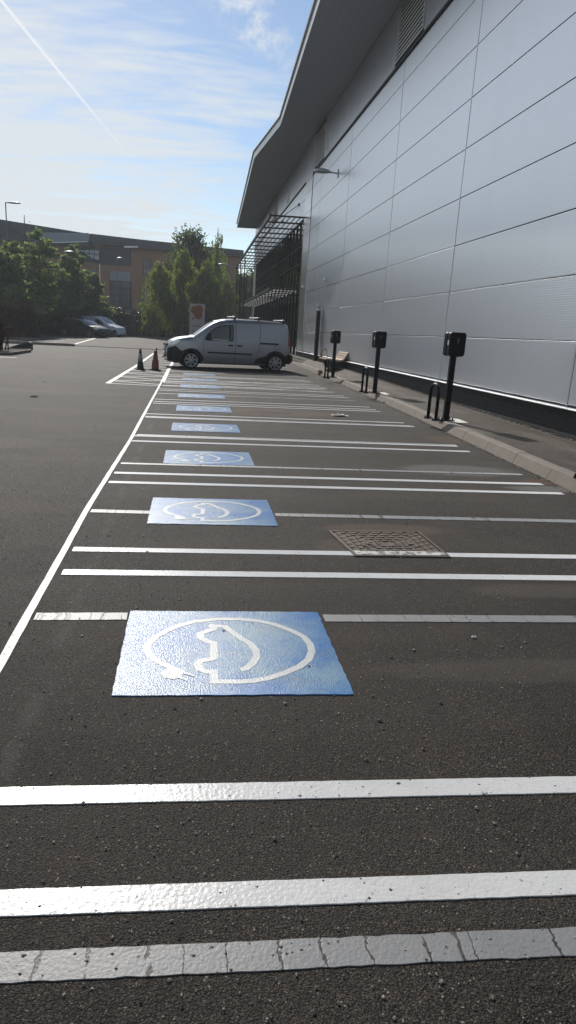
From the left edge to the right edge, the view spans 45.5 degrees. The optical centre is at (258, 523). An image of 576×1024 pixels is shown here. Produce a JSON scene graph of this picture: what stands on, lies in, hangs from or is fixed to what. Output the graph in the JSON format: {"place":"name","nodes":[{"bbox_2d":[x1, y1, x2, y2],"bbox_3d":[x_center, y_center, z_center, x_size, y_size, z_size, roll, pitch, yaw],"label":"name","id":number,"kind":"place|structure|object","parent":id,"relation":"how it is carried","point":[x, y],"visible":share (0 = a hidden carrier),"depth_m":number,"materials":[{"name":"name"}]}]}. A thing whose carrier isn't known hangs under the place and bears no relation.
{"place":"outdoors","nodes":[
{"label":"outdoors","id":0,"kind":"place"},
{"bbox_2d":[0,349,23,351],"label":"planting bed soil","id":1,"kind":"structure","parent":0,"point":[9,350],"depth_m":29.13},
{"bbox_2d":[0,311,20,349],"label":"flax plant","id":2,"kind":"object","parent":1,"relation":"on","point":[2,333],"visible":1,"depth_m":28.48,"materials":[{"name":"plant"}]},
{"bbox_2d":[1,298,57,337],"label":"bush","id":3,"kind":"object","parent":1,"relation":"on","point":[28,322],"visible":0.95,"depth_m":46.51,"materials":[{"name":"plant"}]},
{"bbox_2d":[9,341,32,349],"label":"wedge block","id":4,"kind":"structure","parent":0,"point":[27,345],"depth_m":32.26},
{"bbox_2d":[0,0,312,276],"label":"sky","id":5,"kind":"structure","parent":0,"point":[134,119],"materials":[{"name":"blue"}]},
{"bbox_2d":[0,334,575,1023],"bbox_3d":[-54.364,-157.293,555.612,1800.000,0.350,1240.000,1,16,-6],"label":"car park ground","id":6,"kind":"structure","parent":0,"point":[66,432],"depth_m":2.58,"materials":[{"name":"asphalt"}]},
{"bbox_2d":[5,201,20,251],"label":"street lamp","id":7,"kind":"object","parent":6,"relation":"on","point":[12,202],"visible":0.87,"depth_m":57.35,"materials":[{"name":"metal"}]},
{"bbox_2d":[0,241,47,324],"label":"larch tree","id":8,"kind":"object","parent":6,"relation":"on","point":[14,248],"visible":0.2,"depth_m":54.50,"materials":[{"name":"green plant"}]},
{"bbox_2d":[0,251,53,328],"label":"larch tree","id":9,"kind":"object","parent":6,"relation":"on","point":[12,291],"visible":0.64,"depth_m":50.93,"materials":[{"name":"green plant"}]},
{"bbox_2d":[16,306,78,334],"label":"hedge","id":10,"kind":"object","parent":6,"relation":"on","point":[50,329],"visible":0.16,"depth_m":58.73,"materials":[{"name":"plant"}]},
{"bbox_2d":[21,227,84,326],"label":"larch tree","id":11,"kind":"object","parent":6,"relation":"on","point":[50,291],"visible":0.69,"depth_m":56.84,"materials":[{"name":"green plant"}]},
{"bbox_2d":[33,612,127,620],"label":"parking line","id":12,"kind":"object","parent":6,"relation":"on","point":[82,616],"visible":1,"depth_m":3.27,"materials":[{"name":"paint"}]},
{"bbox_2d":[0,382,161,672],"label":"edge line","id":13,"kind":"object","parent":6,"relation":"on","point":[15,636],"visible":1,"depth_m":3.87,"materials":[{"name":"paint"}]},
{"bbox_2d":[57,318,109,337],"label":"estate car","id":14,"kind":"object","parent":6,"relation":"on","point":[78,327],"visible":1,"depth_m":56.16,"materials":[{"name":"paint"}]},
{"bbox_2d":[0,335,171,354],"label":"kerbs","id":15,"kind":"structure","parent":6,"relation":"on","point":[24,351],"depth_m":40.61,"materials":[{"name":"concrete"}]},
{"bbox_2d":[77,315,125,336],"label":"car","id":16,"kind":"object","parent":6,"relation":"on","point":[113,327],"visible":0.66,"depth_m":60.76,"materials":[{"name":"silver paint"}]},
{"bbox_2d":[116,257,122,313],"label":"street lamp","id":17,"kind":"object","parent":6,"relation":"on","point":[116,280],"visible":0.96,"depth_m":74.44,"materials":[{"name":"metal"}]},
{"bbox_2d":[90,509,149,513],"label":"parking line","id":18,"kind":"object","parent":6,"relation":"on","point":[119,511],"visible":1,"depth_m":5.14,"materials":[{"name":"paint"}]},
{"bbox_2d":[106,353,153,382],"bbox_3d":[-4.511,-6.163,26.184,0.180,0.006,20.651,1,16,-6],"label":"hatch border","id":19,"kind":"object","parent":6,"relation":"on","point":[120,375],"visible":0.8,"depth_m":20.23,"materials":[{"name":"paint"}]},
{"bbox_2d":[134,348,145,369],"bbox_3d":[-3.771,-5.274,21.910,0.340,0.660,0.340,-4,17,-22],"label":"traffic cone","id":20,"kind":"object","parent":6,"relation":"on","point":[140,365],"visible":1,"depth_m":21.86,"materials":[{"name":"plastic"}]},
{"bbox_2d":[130,380,160,380],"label":"hatch line","id":21,"kind":"object","parent":6,"relation":"on","point":[145,380],"visible":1,"depth_m":17.66,"materials":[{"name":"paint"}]},
{"bbox_2d":[148,348,161,369],"bbox_3d":[-3.301,-5.289,21.990,0.340,0.690,0.340,12,17,31],"label":"traffic cone","id":22,"kind":"object","parent":6,"relation":"on","point":[155,363],"visible":1,"depth_m":21.93,"materials":[{"name":"red plastic"}]},
{"bbox_2d":[161,362,173,381],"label":"edge line","id":23,"kind":"object","parent":6,"relation":"on","point":[167,372],"visible":0.81,"depth_m":21.13,"materials":[{"name":"paint"}]},
{"bbox_2d":[189,304,204,334],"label":"totem sign","id":24,"kind":"object","parent":6,"relation":"on","point":[197,316],"visible":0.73,"depth_m":42.86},
{"bbox_2d":[183,373,214,375],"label":"charging bay marking","id":25,"kind":"object","parent":6,"relation":"on","point":[198,374],"visible":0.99,"depth_m":20.99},
{"bbox_2d":[180,384,219,388],"bbox_3d":[-1.411,-3.327,16.607,0.966,0.007,0.846,1,16,-6],"label":"charging bay marking","id":26,"kind":"object","parent":6,"relation":"on","point":[199,386],"visible":1,"depth_m":16.55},
{"bbox_2d":[182,378,217,381],"bbox_3d":[-1.609,-3.958,18.820,0.961,0.007,0.806,1,16,-6],"label":"charging bay marking","id":27,"kind":"object","parent":6,"relation":"on","point":[194,379],"visible":1,"depth_m":18.77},
{"bbox_2d":[178,393,225,398],"bbox_3d":[-1.182,-2.667,14.295,0.971,0.007,0.816,1,16,-6],"label":"charging bay marking","id":28,"kind":"object","parent":6,"relation":"on","point":[201,396],"visible":1,"depth_m":14.25,"materials":[{"name":"paint"}]},
{"bbox_2d":[176,405,231,412],"bbox_3d":[-0.956,-2.015,12.009,0.956,0.007,0.841,1,16,-6],"label":"charging bay marking","id":29,"kind":"object","parent":6,"relation":"on","point":[203,409],"visible":1,"depth_m":11.96,"materials":[{"name":"paint"}]},
{"bbox_2d":[171,423,239,432],"bbox_3d":[-0.752,-1.369,9.741,0.951,0.007,0.816,1,16,-6],"label":"charging bay marking","id":30,"kind":"object","parent":6,"relation":"on","point":[199,427],"visible":1,"depth_m":9.70,"materials":[{"name":"paint"}]},
{"bbox_2d":[163,450,254,465],"bbox_3d":[-0.545,-0.723,7.472,0.951,0.007,0.800,1,16,-6],"label":"charging bay marking","id":31,"kind":"object","parent":6,"relation":"on","point":[201,457],"visible":1,"depth_m":7.43,"materials":[{"name":"paint"}]},
{"bbox_2d":[147,497,277,525],"bbox_3d":[-0.359,-0.100,5.287,0.946,0.007,0.781,1,16,-6],"label":"charging bay marking","id":32,"kind":"object","parent":6,"relation":"on","point":[198,511],"visible":1,"depth_m":5.24,"materials":[{"name":"paint"}]},
{"bbox_2d":[219,263,228,318],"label":"street lamp","id":33,"kind":"object","parent":6,"relation":"on","point":[227,287],"visible":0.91,"depth_m":66.26,"materials":[{"name":"metal"}]},
{"bbox_2d":[162,316,292,371],"bbox_3d":[-1.134,-6.544,24.756,4.559,1.831,2.066,-1,16,-13],"label":"silver van","id":34,"kind":"object","parent":6,"relation":"on","point":[251,342],"visible":1,"depth_m":24.02,"materials":[{"name":"paint"}]},
{"bbox_2d":[112,611,353,696],"bbox_3d":[-0.128,0.546,3.021,0.937,0.007,0.815,1,16,-6],"label":"charging bay marking","id":35,"kind":"object","parent":6,"relation":"on","point":[276,653],"visible":1,"depth_m":2.94,"materials":[{"name":"paint"}]},
{"bbox_2d":[174,370,297,375],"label":"parking line","id":36,"kind":"object","parent":6,"relation":"on","point":[227,372],"visible":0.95,"depth_m":22.62,"materials":[{"name":"white paint"}]},
{"bbox_2d":[173,376,300,381],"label":"parking line","id":37,"kind":"object","parent":6,"relation":"on","point":[228,378],"visible":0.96,"depth_m":19.83,"materials":[{"name":"white paint"}]},
{"bbox_2d":[174,375,301,380],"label":"parking line","id":38,"kind":"object","parent":6,"relation":"on","point":[229,377],"visible":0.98,"depth_m":20.27,"materials":[{"name":"white paint"}]},
{"bbox_2d":[178,371,299,376],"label":"parking line","id":39,"kind":"object","parent":6,"relation":"on","point":[231,373],"visible":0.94,"depth_m":22.20,"materials":[{"name":"paint"}]},
{"bbox_2d":[167,378,317,386],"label":"hatch line","id":40,"kind":"object","parent":6,"relation":"on","point":[262,383],"visible":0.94,"depth_m":18.53,"materials":[{"name":"paint"}]},
{"bbox_2d":[164,382,322,388],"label":"parking line","id":41,"kind":"object","parent":6,"relation":"on","point":[241,385],"visible":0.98,"depth_m":17.56,"materials":[{"name":"white paint"}]},
{"bbox_2d":[163,385,323,391],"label":"parking line","id":42,"kind":"object","parent":6,"relation":"on","point":[248,388],"visible":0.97,"depth_m":16.70,"materials":[{"name":"paint"}]},
{"bbox_2d":[172,379,320,385],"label":"parking line","id":43,"kind":"object","parent":6,"relation":"on","point":[248,382],"visible":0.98,"depth_m":18.70,"materials":[{"name":"paint"}]},
{"bbox_2d":[169,381,324,387],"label":"parking line","id":44,"kind":"object","parent":6,"relation":"on","point":[247,384],"visible":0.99,"depth_m":17.97,"materials":[{"name":"white paint"}]},
{"bbox_2d":[181,381,314,384],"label":"hatch line","id":45,"kind":"object","parent":6,"relation":"on","point":[232,382],"visible":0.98,"depth_m":18.37,"materials":[{"name":"paint"}]},
{"bbox_2d":[179,381,321,389],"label":"hatch line","id":46,"kind":"object","parent":6,"relation":"on","point":[251,385],"visible":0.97,"depth_m":17.68,"materials":[{"name":"paint"}]},
{"bbox_2d":[173,383,330,392],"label":"parking line","id":47,"kind":"object","parent":6,"relation":"on","point":[246,387],"visible":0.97,"depth_m":16.97,"materials":[{"name":"paint"}]},
{"bbox_2d":[170,389,334,395],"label":"parking line","id":48,"kind":"object","parent":6,"relation":"on","point":[252,392],"visible":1,"depth_m":15.69,"materials":[{"name":"white paint"}]},
{"bbox_2d":[159,390,347,397],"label":"parking line","id":49,"kind":"object","parent":6,"relation":"on","point":[259,394],"visible":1,"depth_m":15.32,"materials":[{"name":"white paint"}]},
{"bbox_2d":[158,393,349,400],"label":"parking line","id":50,"kind":"object","parent":6,"relation":"on","point":[271,397],"visible":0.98,"depth_m":14.69,"materials":[{"name":"paint"}]},
{"bbox_2d":[158,399,359,406],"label":"parking line","id":51,"kind":"object","parent":6,"relation":"on","point":[253,402],"visible":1,"depth_m":13.44,"materials":[{"name":"white paint"}]},
{"bbox_2d":[153,401,374,409],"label":"parking line","id":52,"kind":"object","parent":6,"relation":"on","point":[264,405],"visible":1,"depth_m":13.04,"materials":[{"name":"white paint"}]},
{"bbox_2d":[154,403,379,411],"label":"parking line","id":53,"kind":"object","parent":6,"relation":"on","point":[265,407],"visible":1,"depth_m":12.74,"materials":[{"name":"white paint"}]},
{"bbox_2d":[146,413,402,422],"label":"parking line","id":54,"kind":"object","parent":6,"relation":"on","point":[275,418],"visible":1,"depth_m":11.18,"materials":[{"name":"white paint"}]},
{"bbox_2d":[145,416,409,425],"bbox_3d":[0.349,-1.629,10.871,4.253,0.005,0.074,1,16,-6],"label":"parking line","id":55,"kind":"object","parent":6,"relation":"on","point":[272,420],"visible":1,"depth_m":10.85,"materials":[{"name":"paint"}]},
{"bbox_2d":[145,417,413,426],"bbox_3d":[0.382,-1.602,10.777,4.258,0.005,0.087,1,16,-6],"label":"parking line","id":56,"kind":"object","parent":6,"relation":"on","point":[278,421],"visible":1,"depth_m":10.76,"materials":[{"name":"white paint"}]},
{"bbox_2d":[0,927,575,983],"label":"parking line","id":57,"kind":"object","parent":6,"relation":"on","point":[149,961],"visible":1,"depth_m":1.54,"materials":[{"name":"paint"}]},
{"bbox_2d":[0,870,575,916],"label":"parking line","id":58,"kind":"object","parent":6,"relation":"on","point":[168,897],"visible":1,"depth_m":1.71,"materials":[{"name":"white paint"}]},
{"bbox_2d":[0,776,575,805],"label":"parking line","id":59,"kind":"object","parent":6,"relation":"on","point":[92,794],"visible":1,"depth_m":2.10,"materials":[{"name":"white paint"}]},
{"bbox_2d":[0,375,575,1023],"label":"grit","id":60,"kind":"object","parent":6,"relation":"on","point":[300,795],"visible":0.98,"depth_m":2.03,"materials":[{"name":"gravel"}]},
{"bbox_2d":[135,435,457,446],"bbox_3d":[0.541,-1.078,8.937,4.254,0.006,0.087,1,16,-6],"label":"parking line","id":61,"kind":"object","parent":6,"relation":"on","point":[294,440],"visible":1,"depth_m":8.92,"materials":[{"name":"white paint"}]},
{"bbox_2d":[137,434,456,445],"bbox_3d":[0.557,-1.105,9.035,4.258,0.006,0.078,1,16,-6],"label":"parking line","id":62,"kind":"object","parent":6,"relation":"on","point":[296,439],"visible":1,"depth_m":9.02,"materials":[{"name":"paint"}]},
{"bbox_2d":[132,440,469,451],"bbox_3d":[0.583,-0.965,8.540,4.254,0.006,0.090,1,16,-6],"label":"parking line","id":63,"kind":"object","parent":6,"relation":"on","point":[298,446],"visible":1,"depth_m":8.52,"materials":[{"name":"white paint"}]},
{"bbox_2d":[61,569,575,580],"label":"parking line","id":64,"kind":"object","parent":6,"relation":"on","point":[311,575],"visible":1,"depth_m":3.99,"materials":[{"name":"white paint"}]},
{"bbox_2d":[121,462,521,474],"bbox_3d":[0.724,-0.572,7.167,4.256,0.005,0.082,1,16,-6],"label":"parking line","id":65,"kind":"object","parent":6,"relation":"on","point":[318,468],"visible":1,"depth_m":7.15,"materials":[{"name":"paint"}]},
{"bbox_2d":[72,547,575,558],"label":"parking line","id":66,"kind":"object","parent":6,"relation":"on","point":[275,552],"visible":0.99,"depth_m":4.36,"materials":[{"name":"white paint"}]},
{"bbox_2d":[323,358,329,378],"bbox_3d":[1.998,-4.541,19.999,0.130,0.581,0.415,-1,16,-12],"label":"barrier hoop","id":67,"kind":"object","parent":6,"relation":"on","point":[324,376],"visible":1,"depth_m":19.91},
{"bbox_2d":[114,472,542,484],"bbox_3d":[0.752,-0.442,6.705,4.252,0.006,0.090,1,16,-6],"label":"parking line","id":68,"kind":"object","parent":6,"relation":"on","point":[324,478],"visible":1,"depth_m":6.69,"materials":[{"name":"white paint"}]},
{"bbox_2d":[108,481,564,494],"bbox_3d":[0.784,-0.330,6.312,4.251,0.006,0.088,1,16,-6],"label":"parking line","id":69,"kind":"object","parent":6,"relation":"on","point":[318,487],"visible":1,"depth_m":6.29,"materials":[{"name":"white paint"}]},
{"bbox_2d":[359,367,368,393],"bbox_3d":[2.411,-3.263,15.515,0.130,0.581,0.415,-1,16,-12],"label":"barrier hoop","id":70,"kind":"object","parent":6,"relation":"on","point":[367,376],"visible":1,"depth_m":15.42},
{"bbox_2d":[328,530,450,557],"bbox_3d":[0.870,0.134,4.678,0.700,0.020,0.594,1,16,-6],"label":"manhole cover","id":71,"kind":"object","parent":6,"relation":"on","point":[349,540],"visible":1,"depth_m":4.69,"materials":[{"name":"metal"}]},
{"bbox_2d":[353,550,446,555],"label":"parking line","id":72,"kind":"object","parent":6,"relation":"on","point":[435,553],"visible":1,"depth_m":4.45,"materials":[{"name":"paint"}]},
{"bbox_2d":[235,0,575,439],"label":"warehouse building","id":73,"kind":"structure","parent":6,"relation":"on","point":[440,135],"depth_m":15.39,"materials":[{"name":"metal"}]},
{"bbox_2d":[314,168,338,177],"bbox_3d":[2.505,-12.996,25.365,0.933,0.285,0.400,1,16,-6],"label":"wall lamp","id":74,"kind":"object","parent":73,"relation":"attached to","point":[321,170],"visible":1,"depth_m":25.26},
{"bbox_2d":[275,513,575,522],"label":"parking line","id":75,"kind":"object","parent":6,"relation":"on","point":[421,517],"visible":1,"depth_m":5.38,"materials":[{"name":"paint"}]},
{"bbox_2d":[424,383,440,420],"bbox_3d":[2.791,-1.953,10.913,0.130,0.581,0.415,-1,16,-12],"label":"barrier hoop","id":76,"kind":"object","parent":6,"relation":"on","point":[427,416],"visible":1,"depth_m":10.83,"materials":[{"name":"metal"}]},
{"bbox_2d":[292,359,575,492],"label":"kerb","id":77,"kind":"structure","parent":6,"relation":"on","point":[556,474],"depth_m":9.05,"materials":[{"name":"concrete"}]},
{"bbox_2d":[296,355,575,441],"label":"gravel strip","id":78,"kind":"object","parent":6,"relation":"on","point":[528,426],"visible":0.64,"depth_m":12.26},
{"bbox_2d":[313,303,320,360],"bbox_3d":[2.430,-7.897,28.275,0.220,2.290,0.214,1,16,-6],"label":"lamp post","id":79,"kind":"object","parent":78,"relation":"on","point":[317,330],"visible":0.98,"depth_m":28.20,"materials":[{"name":"metal"}]},
{"bbox_2d":[322,614,575,622],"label":"parking line","id":80,"kind":"object","parent":6,"relation":"on","point":[461,618],"visible":1,"depth_m":3.46,"materials":[{"name":"paint"}]},
{"bbox_2d":[292,355,575,471],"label":"footway","id":81,"kind":"structure","parent":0,"point":[555,450],"depth_m":10.40,"materials":[{"name":"concrete"}]},
{"bbox_2d":[319,348,348,368],"bbox_3d":[2.686,-5.773,23.945,0.882,0.666,1.512,1,16,-6],"label":"bench","id":82,"kind":"object","parent":81,"relation":"on","point":[341,358],"visible":0.69,"depth_m":23.46,"materials":[{"name":"wood"}]},
{"bbox_2d":[380,392,467,422],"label":"concrete pads","id":83,"kind":"object","parent":81,"relation":"on","point":[458,421],"visible":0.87,"depth_m":11.02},
{"bbox_2d":[329,330,340,377],"bbox_3d":[2.255,-5.037,20.363,0.264,1.362,0.263,1,16,-8],"label":"ev charger","id":84,"kind":"object","parent":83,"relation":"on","point":[335,338],"visible":0.96,"depth_m":20.26,"materials":[{"name":"metal"}]},
{"bbox_2d":[369,331,386,393],"bbox_3d":[2.676,-3.636,15.445,0.264,1.362,0.263,1,16,-8],"label":"ev charger","id":85,"kind":"object","parent":83,"relation":"on","point":[379,338],"visible":1,"depth_m":15.33,"materials":[{"name":"metal"}]},
{"bbox_2d":[437,332,466,420],"bbox_3d":[3.037,-2.324,10.831,0.264,1.362,0.263,1,16,-8],"label":"ev charger","id":86,"kind":"object","parent":83,"relation":"on","point":[454,345],"visible":0.98,"depth_m":10.72,"materials":[{"name":"metal"}]},
{"bbox_2d":[290,354,575,442],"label":"footway edging","id":87,"kind":"object","parent":81,"relation":"on","point":[462,407],"visible":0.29,"depth_m":12.13,"materials":[{"name":"concrete"}]},
{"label":"grass verge","id":88,"kind":"structure","parent":0,"visible":0},
{"bbox_2d":[11,215,43,269],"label":"bare tree","id":89,"kind":"object","parent":88,"relation":"on","point":[24,234],"visible":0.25,"depth_m":59.85,"materials":[{"name":"green plant"}]},
{"bbox_2d":[0,240,56,306],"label":"larch tree","id":90,"kind":"object","parent":88,"relation":"on","point":[22,252],"visible":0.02,"depth_m":59.71,"materials":[{"name":"green plant"}]},
{"bbox_2d":[51,254,98,318],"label":"larch tree","id":91,"kind":"object","parent":88,"relation":"on","point":[79,285],"visible":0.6,"depth_m":60.38,"materials":[{"name":"green plant"}]},
{"bbox_2d":[64,243,102,302],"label":"larch tree","id":92,"kind":"object","parent":88,"relation":"on","point":[80,258],"visible":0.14,"depth_m":63.95,"materials":[{"name":"green plant"}]},
{"bbox_2d":[79,272,117,323],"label":"larch tree","id":93,"kind":"object","parent":88,"relation":"on","point":[103,309],"visible":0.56,"depth_m":62.83,"materials":[{"name":"green plant"}]},
{"bbox_2d":[0,219,243,313],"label":"office building","id":94,"kind":"structure","parent":88,"relation":"on","point":[101,253],"depth_m":87.68,"materials":[{"name":"orange brick"}]},
{"bbox_2d":[80,249,98,259],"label":"window","id":95,"kind":"structure","parent":94,"relation":"in","point":[94,254],"depth_m":86.70,"materials":[{"name":"glass"}]},
{"bbox_2d":[110,280,130,313],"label":"window","id":96,"kind":"structure","parent":94,"relation":"in","point":[123,287],"depth_m":88.90,"materials":[{"name":"glass"}]},
{"bbox_2d":[142,287,149,303],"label":"window","id":97,"kind":"structure","parent":94,"relation":"in","point":[144,289],"depth_m":89.18,"materials":[{"name":"glass"}]},
{"bbox_2d":[143,259,150,275],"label":"window","id":98,"kind":"structure","parent":94,"relation":"in","point":[146,262],"depth_m":88.25,"materials":[{"name":"glass"}]},
{"bbox_2d":[125,309,143,314],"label":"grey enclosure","id":99,"kind":"object","parent":88,"relation":"on","point":[129,310],"visible":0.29,"depth_m":81.15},
{"bbox_2d":[132,318,160,336],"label":"hedge","id":100,"kind":"object","parent":88,"relation":"on","point":[137,326],"visible":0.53,"depth_m":65.12,"materials":[{"name":"plant"}]},
{"bbox_2d":[136,258,185,336],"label":"birch tree","id":101,"kind":"object","parent":88,"relation":"on","point":[159,285],"visible":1,"depth_m":63.73,"materials":[{"name":"green plant"}]},
{"bbox_2d":[109,306,251,336],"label":"hedge","id":102,"kind":"object","parent":88,"relation":"on","point":[123,318],"visible":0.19,"depth_m":65.77,"materials":[{"name":"plant"}]},
{"bbox_2d":[162,244,206,335],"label":"birch tree","id":103,"kind":"object","parent":88,"relation":"on","point":[186,272],"visible":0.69,"depth_m":65.42,"materials":[{"name":"green plant"}]},
{"bbox_2d":[161,222,212,308],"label":"broadleaf tree","id":104,"kind":"object","parent":88,"relation":"on","point":[193,242],"visible":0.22,"depth_m":73.45,"materials":[{"name":"green plant"}]},
{"bbox_2d":[188,258,226,323],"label":"birch tree","id":105,"kind":"object","parent":88,"relation":"on","point":[212,300],"visible":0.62,"depth_m":66.38,"materials":[{"name":"green plant"}]},
{"bbox_2d":[202,232,229,290],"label":"birch tree","id":106,"kind":"object","parent":88,"relation":"on","point":[218,271],"visible":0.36,"depth_m":71.06,"materials":[{"name":"green plant"}]},
{"bbox_2d":[200,252,234,284],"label":"broadleaf tree","id":107,"kind":"object","parent":88,"relation":"on","point":[220,267],"visible":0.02,"depth_m":78.10,"materials":[{"name":"green plant"}]},
{"bbox_2d":[213,280,238,319],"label":"birch tree","id":108,"kind":"object","parent":88,"relation":"on","point":[231,308],"visible":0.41,"depth_m":68.03,"materials":[{"name":"green plant"}]},
{"bbox_2d":[229,271,253,318],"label":"broadleaf tree","id":109,"kind":"object","parent":88,"relation":"on","point":[248,294],"visible":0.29,"depth_m":79.35,"materials":[{"name":"green plant"}]},
{"bbox_2d":[245,267,253,314],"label":"broadleaf tree","id":110,"kind":"object","parent":88,"relation":"on","point":[251,270],"visible":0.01,"depth_m":85.92,"materials":[{"name":"green plant"}]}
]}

